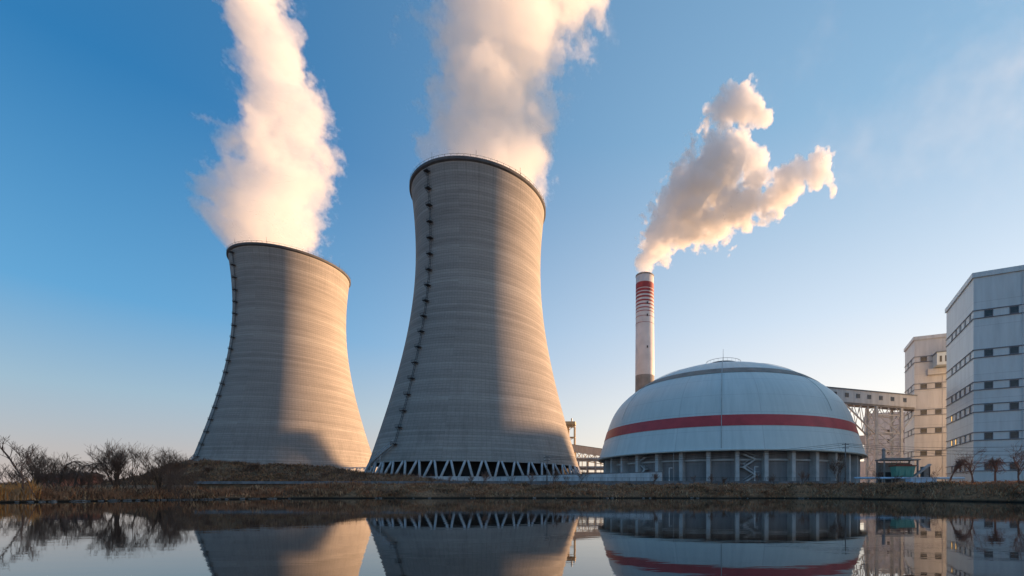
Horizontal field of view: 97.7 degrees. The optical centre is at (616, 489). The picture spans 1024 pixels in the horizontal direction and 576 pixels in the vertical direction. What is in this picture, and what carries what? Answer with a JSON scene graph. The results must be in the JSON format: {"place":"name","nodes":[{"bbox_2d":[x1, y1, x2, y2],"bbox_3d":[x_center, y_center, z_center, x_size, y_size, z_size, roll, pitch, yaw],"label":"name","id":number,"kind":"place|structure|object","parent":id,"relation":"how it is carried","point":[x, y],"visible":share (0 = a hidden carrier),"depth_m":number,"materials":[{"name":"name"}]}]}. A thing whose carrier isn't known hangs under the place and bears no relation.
{"place":"outdoors","nodes":[
{"label":"outdoors","id":0,"kind":"place"},
{"bbox_2d":[0,498,1023,575],"bbox_3d":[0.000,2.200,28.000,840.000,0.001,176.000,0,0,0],"label":"water","id":1,"kind":"structure","parent":0,"point":[556,537],"depth_m":19.96,"materials":[{"name":"blue liquid"}]},
{"bbox_2d":[0,460,1023,502],"bbox_3d":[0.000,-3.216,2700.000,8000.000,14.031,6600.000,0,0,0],"label":"ground","id":2,"kind":"structure","parent":0,"point":[907,495],"depth_m":107.85,"materials":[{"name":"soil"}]},
{"bbox_2d":[3,468,29,486],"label":"bare shrub","id":3,"kind":"object","parent":2,"relation":"on","point":[10,478],"visible":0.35,"depth_m":92.87,"materials":[{"name":"brown plant"}]},
{"bbox_2d":[0,463,33,485],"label":"bare shrub","id":4,"kind":"object","parent":2,"relation":"on","point":[8,473],"visible":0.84,"depth_m":87.05,"materials":[{"name":"brown plant"}]},
{"bbox_2d":[0,435,40,495],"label":"bare tree","id":5,"kind":"object","parent":2,"relation":"on","point":[22,467],"visible":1,"depth_m":75.16,"materials":[{"name":"brown plant"}]},
{"bbox_2d":[0,477,45,500],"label":"reeds","id":6,"kind":"object","parent":2,"relation":"on","point":[15,493],"visible":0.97,"depth_m":74.79,"materials":[{"name":"plant"}]},
{"bbox_2d":[17,472,39,483],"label":"bare shrub","id":7,"kind":"object","parent":2,"relation":"on","point":[27,479],"visible":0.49,"depth_m":93.05,"materials":[{"name":"brown plant"}]},
{"bbox_2d":[18,449,51,485],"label":"bare tree","id":8,"kind":"object","parent":2,"relation":"on","point":[35,461],"visible":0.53,"depth_m":92.83,"materials":[{"name":"brown plant"}]},
{"bbox_2d":[32,465,56,487],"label":"bare tree","id":9,"kind":"object","parent":2,"relation":"on","point":[47,475],"visible":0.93,"depth_m":85.55,"materials":[{"name":"brown plant"}]},
{"bbox_2d":[16,458,75,486],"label":"bare shrub","id":10,"kind":"object","parent":2,"relation":"on","point":[44,475],"visible":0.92,"depth_m":84.97,"materials":[{"name":"brown plant"}]},
{"bbox_2d":[35,451,74,486],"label":"bare tree","id":11,"kind":"object","parent":2,"relation":"on","point":[53,464],"visible":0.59,"depth_m":92.22,"materials":[{"name":"brown plant"}]},
{"bbox_2d":[45,465,65,487],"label":"bare shrub","id":12,"kind":"object","parent":2,"relation":"on","point":[55,478],"visible":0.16,"depth_m":94.02,"materials":[{"name":"brown plant"}]},
{"bbox_2d":[39,474,79,486],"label":"farm house","id":13,"kind":"structure","parent":2,"relation":"on","point":[71,484],"depth_m":119.11,"materials":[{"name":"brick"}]},
{"bbox_2d":[51,465,75,485],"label":"bare shrub","id":14,"kind":"object","parent":2,"relation":"on","point":[68,484],"visible":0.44,"depth_m":92.71,"materials":[{"name":"brown plant"}]},
{"bbox_2d":[56,454,89,485],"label":"bare tree","id":15,"kind":"object","parent":2,"relation":"on","point":[76,462],"visible":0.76,"depth_m":87.13,"materials":[{"name":"brown plant"}]},
{"bbox_2d":[67,473,85,486],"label":"bare shrub","id":16,"kind":"object","parent":2,"relation":"on","point":[82,483],"visible":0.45,"depth_m":91.91,"materials":[{"name":"brown plant"}]},
{"bbox_2d":[76,472,101,484],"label":"farm house","id":17,"kind":"structure","parent":2,"relation":"on","point":[91,479],"depth_m":126.05,"materials":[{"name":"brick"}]},
{"bbox_2d":[66,459,114,486],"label":"bare tree","id":18,"kind":"object","parent":2,"relation":"on","point":[90,467],"visible":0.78,"depth_m":86.03,"materials":[{"name":"brown plant"}]},
{"bbox_2d":[77,470,110,487],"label":"bare shrub","id":19,"kind":"object","parent":2,"relation":"on","point":[88,478],"visible":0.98,"depth_m":84.55,"materials":[{"name":"brown plant"}]},
{"bbox_2d":[81,462,119,487],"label":"bare tree","id":20,"kind":"object","parent":2,"relation":"on","point":[104,468],"visible":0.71,"depth_m":88.13,"materials":[{"name":"brown plant"}]},
{"bbox_2d":[94,473,129,488],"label":"bare shrub","id":21,"kind":"object","parent":2,"relation":"on","point":[100,480],"visible":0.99,"depth_m":86.16,"materials":[{"name":"brown plant"}]},
{"bbox_2d":[88,438,139,487],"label":"bare tree","id":22,"kind":"object","parent":2,"relation":"on","point":[118,458],"visible":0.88,"depth_m":89.59,"materials":[{"name":"brown plant"}]},
{"bbox_2d":[111,464,144,489],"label":"bare shrub","id":23,"kind":"object","parent":2,"relation":"on","point":[123,475],"visible":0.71,"depth_m":91.17,"materials":[{"name":"brown plant"}]},
{"bbox_2d":[113,441,143,487],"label":"bare tree","id":24,"kind":"object","parent":2,"relation":"on","point":[131,476],"visible":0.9,"depth_m":89.89,"materials":[{"name":"brown plant"}]},
{"bbox_2d":[127,468,155,490],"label":"bare shrub","id":25,"kind":"object","parent":2,"relation":"on","point":[147,478],"visible":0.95,"depth_m":88.86,"materials":[{"name":"brown plant"}]},
{"bbox_2d":[128,442,195,490],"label":"bare tree","id":26,"kind":"object","parent":2,"relation":"on","point":[174,460],"visible":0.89,"depth_m":91.43,"materials":[{"name":"brown plant"}]},
{"bbox_2d":[148,463,179,491],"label":"bare shrub","id":27,"kind":"object","parent":2,"relation":"on","point":[162,477],"visible":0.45,"depth_m":91.64,"materials":[{"name":"brown plant"}]},
{"bbox_2d":[154,462,192,499],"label":"bare shrub","id":28,"kind":"object","parent":2,"relation":"on","point":[174,478],"visible":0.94,"depth_m":87.60,"materials":[{"name":"brown plant"}]},
{"bbox_2d":[159,453,196,487],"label":"bare tree","id":29,"kind":"object","parent":2,"relation":"on","point":[180,463],"visible":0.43,"depth_m":96.12,"materials":[{"name":"brown plant"}]},
{"bbox_2d":[1,479,374,499],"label":"sedge","id":30,"kind":"object","parent":2,"relation":"on","point":[94,492],"visible":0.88,"depth_m":93.32,"materials":[{"name":"brown plant"}]},
{"bbox_2d":[0,458,470,485],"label":"grassy bank","id":31,"kind":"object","parent":2,"relation":"on","point":[240,476],"visible":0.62,"depth_m":139.27,"materials":[{"name":"brown plant"}]},
{"bbox_2d":[249,462,259,469],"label":"bare shrub","id":32,"kind":"object","parent":2,"relation":"on","point":[252,465],"visible":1,"depth_m":144.76,"materials":[{"name":"brown plant"}]},
{"bbox_2d":[189,237,376,471],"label":"cooling tower","id":33,"kind":"structure","parent":2,"relation":"on","point":[285,394],"depth_m":296.31,"materials":[{"name":"concrete"}]},
{"bbox_2d":[194,481,436,483],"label":"path kerb","id":34,"kind":"structure","parent":2,"relation":"on","point":[268,482],"depth_m":121.65,"materials":[{"name":"concrete"}]},
{"bbox_2d":[343,467,365,471],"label":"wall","id":35,"kind":"structure","parent":2,"relation":"on","point":[356,468],"depth_m":285.85,"materials":[{"name":"concrete"}]},
{"bbox_2d":[15,497,808,501],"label":"shore rubble","id":36,"kind":"object","parent":2,"relation":"on","point":[211,499],"visible":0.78,"depth_m":87.94,"materials":[{"name":"stone"}]},
{"bbox_2d":[409,472,421,483],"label":"sapling","id":37,"kind":"object","parent":2,"relation":"on","point":[416,476],"visible":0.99,"depth_m":117.29,"materials":[{"name":"brown plant"}]},
{"bbox_2d":[364,153,581,480],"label":"cooling tower","id":38,"kind":"structure","parent":2,"relation":"on","point":[474,393],"depth_m":218.60,"materials":[{"name":"concrete"}]},
{"bbox_2d":[481,472,489,483],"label":"sapling","id":39,"kind":"object","parent":2,"relation":"on","point":[484,476],"visible":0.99,"depth_m":116.95,"materials":[{"name":"brown plant"}]},
{"bbox_2d":[526,471,534,483],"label":"sapling","id":40,"kind":"object","parent":2,"relation":"on","point":[531,477],"visible":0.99,"depth_m":117.86,"materials":[{"name":"brown plant"}]},
{"bbox_2d":[544,457,549,484],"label":"utility pole","id":41,"kind":"object","parent":2,"relation":"on","point":[546,460],"visible":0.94,"depth_m":118.94,"materials":[{"name":"concrete"}]},
{"bbox_2d":[550,469,560,482],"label":"sapling","id":42,"kind":"object","parent":2,"relation":"on","point":[556,473],"visible":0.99,"depth_m":116.70,"materials":[{"name":"brown plant"}]},
{"bbox_2d":[565,418,575,456],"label":"plant frame","id":43,"kind":"object","parent":2,"relation":"on","point":[570,424],"visible":0.26,"depth_m":374.60,"materials":[{"name":"metal"}]},
{"bbox_2d":[496,471,662,480],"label":"boundary wall","id":44,"kind":"structure","parent":2,"relation":"on","point":[638,474],"depth_m":155.26,"materials":[{"name":"concrete"}]},
{"bbox_2d":[575,470,589,484],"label":"sapling","id":45,"kind":"object","parent":2,"relation":"on","point":[580,476],"visible":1,"depth_m":115.64,"materials":[{"name":"brown plant"}]},
{"bbox_2d":[572,444,602,471],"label":"building","id":46,"kind":"structure","parent":2,"relation":"on","point":[588,451],"depth_m":321.95,"materials":[{"name":"beige concrete"}]},
{"bbox_2d":[576,458,602,471],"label":"pipe rack","id":47,"kind":"object","parent":2,"relation":"on","point":[587,467],"visible":0.12,"depth_m":300.40,"materials":[{"name":"metal"}]},
{"bbox_2d":[437,477,849,484],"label":"retaining wall","id":48,"kind":"structure","parent":2,"relation":"on","point":[610,482],"depth_m":121.65,"materials":[{"name":"concrete"}]},
{"bbox_2d":[635,272,653,391],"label":"chimney","id":49,"kind":"object","parent":2,"relation":"on","point":[644,358],"visible":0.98,"depth_m":358.26,"materials":[{"name":"concrete"}]},
{"bbox_2d":[651,472,659,483],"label":"sapling","id":50,"kind":"object","parent":2,"relation":"on","point":[655,476],"visible":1,"depth_m":116.29,"materials":[{"name":"brown plant"}]},
{"bbox_2d":[598,357,867,482],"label":"storage dome","id":51,"kind":"structure","parent":2,"relation":"on","point":[727,407],"depth_m":147.28,"materials":[{"name":"white paint"}]},
{"bbox_2d":[798,469,809,481],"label":"sapling","id":52,"kind":"object","parent":2,"relation":"on","point":[802,475],"visible":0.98,"depth_m":117.41,"materials":[{"name":"brown plant"}]},
{"bbox_2d":[827,453,845,483],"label":"sapling","id":53,"kind":"object","parent":2,"relation":"on","point":[836,464],"visible":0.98,"depth_m":112.99,"materials":[{"name":"brown plant"}]},
{"bbox_2d":[842,443,848,480],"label":"utility pole","id":54,"kind":"object","parent":2,"relation":"on","point":[845,457],"visible":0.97,"depth_m":111.88,"materials":[{"name":"concrete"}]},
{"bbox_2d":[549,445,838,458],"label":"overhead cable","id":55,"kind":"object","parent":54,"relation":"attached to","point":[683,457],"visible":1,"depth_m":115.75,"materials":[{"name":"black metal"}]},
{"bbox_2d":[555,443,840,457],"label":"overhead cable","id":56,"kind":"object","parent":54,"relation":"attached to","point":[694,455],"visible":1,"depth_m":115.30,"materials":[{"name":"black metal"}]},
{"bbox_2d":[557,446,847,460],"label":"overhead cable","id":57,"kind":"object","parent":54,"relation":"attached to","point":[678,459],"visible":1,"depth_m":116.74,"materials":[{"name":"black metal"}]},
{"bbox_2d":[854,445,945,450],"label":"overhead cable","id":58,"kind":"object","parent":54,"relation":"attached to","point":[911,449],"visible":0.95,"depth_m":106.63,"materials":[{"name":"black metal"}]},
{"bbox_2d":[848,446,972,454],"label":"overhead cable","id":59,"kind":"object","parent":54,"relation":"attached to","point":[917,452],"visible":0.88,"depth_m":106.23,"materials":[{"name":"black metal"}]},
{"bbox_2d":[845,443,1023,447],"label":"overhead cable","id":60,"kind":"object","parent":54,"relation":"attached to","point":[934,447],"visible":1,"depth_m":104.92,"materials":[{"name":"black metal"}]},
{"bbox_2d":[859,435,878,482],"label":"annexe building","id":61,"kind":"structure","parent":2,"relation":"on","point":[862,464],"depth_m":327.57,"materials":[{"name":"beige concrete"}]},
{"bbox_2d":[826,386,917,482],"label":"conveyor gallery","id":62,"kind":"object","parent":2,"relation":"on","point":[867,400],"visible":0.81,"depth_m":225.90,"materials":[{"name":"grey metal"}]},
{"bbox_2d":[872,467,883,481],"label":"sapling","id":63,"kind":"object","parent":2,"relation":"on","point":[878,475],"visible":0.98,"depth_m":107.97,"materials":[{"name":"brown plant"}]},
{"bbox_2d":[863,411,904,462],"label":"boiler house","id":64,"kind":"structure","parent":2,"relation":"on","point":[887,428],"depth_m":340.38,"materials":[{"name":"beige concrete"}]},
{"bbox_2d":[890,475,901,482],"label":"sapling","id":65,"kind":"object","parent":2,"relation":"on","point":[897,477],"visible":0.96,"depth_m":109.96,"materials":[{"name":"brown plant"}]},
{"bbox_2d":[875,448,920,482],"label":"open shed","id":66,"kind":"structure","parent":2,"relation":"on","point":[885,470],"depth_m":127.88,"materials":[{"name":"metal"}]},
{"bbox_2d":[889,464,916,482],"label":"teal hopper","id":67,"kind":"object","parent":2,"relation":"on","point":[904,470],"visible":0.85,"depth_m":122.24,"materials":[{"name":"paint"}]},
{"bbox_2d":[854,477,964,483],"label":"blue pipeline","id":68,"kind":"object","parent":2,"relation":"on","point":[882,478],"visible":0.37,"depth_m":113.54,"materials":[{"name":"metal"}]},
{"bbox_2d":[905,477,937,482],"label":"blue cabin","id":69,"kind":"object","parent":2,"relation":"on","point":[918,479],"visible":0.58,"depth_m":106.90,"materials":[{"name":"metal"}]},
{"bbox_2d":[913,464,931,476],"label":"loading conveyor","id":70,"kind":"object","parent":2,"relation":"on","point":[923,471],"visible":0.59,"depth_m":122.95,"materials":[{"name":"metal"}]},
{"bbox_2d":[904,333,945,480],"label":"boiler house","id":71,"kind":"structure","parent":2,"relation":"on","point":[925,426],"depth_m":229.96,"materials":[{"name":"beige concrete"}]},
{"bbox_2d":[920,356,926,361],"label":"window","id":72,"kind":"structure","parent":71,"relation":"in","point":[922,359],"depth_m":230.36,"materials":[{"name":"black glass"}]},
{"bbox_2d":[920,384,926,388],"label":"window","id":73,"kind":"structure","parent":71,"relation":"in","point":[922,386],"depth_m":230.36,"materials":[{"name":"black glass"}]},
{"bbox_2d":[920,410,926,414],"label":"window","id":74,"kind":"structure","parent":71,"relation":"in","point":[922,412],"depth_m":230.36,"materials":[{"name":"black glass"}]},
{"bbox_2d":[920,428,926,432],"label":"window","id":75,"kind":"structure","parent":71,"relation":"in","point":[923,430],"depth_m":230.36,"materials":[{"name":"black glass"}]},
{"bbox_2d":[920,451,926,455],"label":"window","id":76,"kind":"structure","parent":71,"relation":"in","point":[924,453],"depth_m":230.33,"materials":[{"name":"black glass"}]},
{"bbox_2d":[927,350,945,375],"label":"bridge gallery","id":77,"kind":"object","parent":71,"relation":"attached to","point":[939,362],"visible":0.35,"depth_m":225.03,"materials":[{"name":"beige concrete"}]},
{"bbox_2d":[935,383,941,387],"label":"window","id":78,"kind":"structure","parent":71,"relation":"in","point":[937,385],"depth_m":227.90,"materials":[{"name":"black glass"}]},
{"bbox_2d":[935,409,941,413],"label":"window","id":79,"kind":"structure","parent":71,"relation":"in","point":[937,411],"depth_m":227.90,"materials":[{"name":"black glass"}]},
{"bbox_2d":[935,428,941,432],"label":"window","id":80,"kind":"structure","parent":71,"relation":"in","point":[937,430],"depth_m":227.90,"materials":[{"name":"black glass"}]},
{"bbox_2d":[926,466,939,481],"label":"sapling","id":81,"kind":"object","parent":2,"relation":"on","point":[933,473],"visible":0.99,"depth_m":104.10,"materials":[{"name":"brown plant"}]},
{"bbox_2d":[850,480,1023,484],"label":"meadow grass","id":82,"kind":"structure","parent":2,"relation":"on","point":[961,482],"depth_m":86.23,"materials":[{"name":"plant"}]},
{"bbox_2d":[949,458,974,480],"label":"bare tree","id":83,"kind":"object","parent":2,"relation":"on","point":[957,467],"visible":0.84,"depth_m":89.80,"materials":[{"name":"brown plant"}]},
{"bbox_2d":[955,448,988,482],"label":"bare tree","id":84,"kind":"object","parent":2,"relation":"on","point":[968,467],"visible":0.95,"depth_m":86.40,"materials":[{"name":"brown plant"}]},
{"bbox_2d":[945,265,1023,481],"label":"boiler house","id":85,"kind":"structure","parent":2,"relation":"on","point":[984,340],"depth_m":162.04,"materials":[{"name":"white concrete"}]},
{"bbox_2d":[984,309,992,316],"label":"window","id":86,"kind":"structure","parent":85,"relation":"in","point":[989,312],"depth_m":161.72,"materials":[{"name":"black glass"}]},
{"bbox_2d":[984,349,992,356],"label":"window","id":87,"kind":"structure","parent":85,"relation":"in","point":[988,352],"depth_m":161.72,"materials":[{"name":"black glass"}]},
{"bbox_2d":[984,381,992,388],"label":"window","id":88,"kind":"structure","parent":85,"relation":"in","point":[987,385],"depth_m":161.72,"materials":[{"name":"black glass"}]},
{"bbox_2d":[984,404,992,410],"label":"window","id":89,"kind":"structure","parent":85,"relation":"in","point":[987,407],"depth_m":161.72,"materials":[{"name":"black glass"}]},
{"bbox_2d":[984,432,992,438],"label":"window","id":90,"kind":"structure","parent":85,"relation":"in","point":[989,435],"depth_m":161.72,"materials":[{"name":"black glass"}]},
{"bbox_2d":[984,463,992,469],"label":"window","id":91,"kind":"structure","parent":85,"relation":"in","point":[985,467],"depth_m":161.84,"materials":[{"name":"black glass"}]},
{"bbox_2d":[1010,306,1018,313],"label":"window","id":92,"kind":"structure","parent":85,"relation":"in","point":[1014,309],"depth_m":158.67,"materials":[{"name":"black glass"}]},
{"bbox_2d":[1010,346,1018,353],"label":"window","id":93,"kind":"structure","parent":85,"relation":"in","point":[1013,350],"depth_m":158.67,"materials":[{"name":"black glass"}]},
{"bbox_2d":[1010,379,1018,386],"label":"window","id":94,"kind":"structure","parent":85,"relation":"in","point":[1013,383],"depth_m":158.67,"materials":[{"name":"black glass"}]},
{"bbox_2d":[1010,402,1018,409],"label":"window","id":95,"kind":"structure","parent":85,"relation":"in","point":[1015,405],"depth_m":158.67,"materials":[{"name":"black glass"}]},
{"bbox_2d":[1010,431,1018,437],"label":"window","id":96,"kind":"structure","parent":85,"relation":"in","point":[1014,434],"depth_m":158.67,"materials":[{"name":"black glass"}]},
{"bbox_2d":[1010,463,1018,469],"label":"window","id":97,"kind":"structure","parent":85,"relation":"in","point":[1013,464],"depth_m":158.79,"materials":[{"name":"black glass"}]},
{"bbox_2d":[984,457,1005,480],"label":"bare tree","id":98,"kind":"object","parent":2,"relation":"on","point":[995,464],"visible":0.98,"depth_m":81.58,"materials":[{"name":"brown plant"}]},
{"bbox_2d":[1004,441,1023,483],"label":"bare tree","id":99,"kind":"object","parent":2,"relation":"on","point":[1019,467],"visible":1,"depth_m":77.67,"materials":[{"name":"brown plant"}]},
{"bbox_2d":[0,0,1023,482],"label":"sky","id":100,"kind":"structure","parent":0,"point":[809,188],"materials":[{"name":"blue"}]}
]}

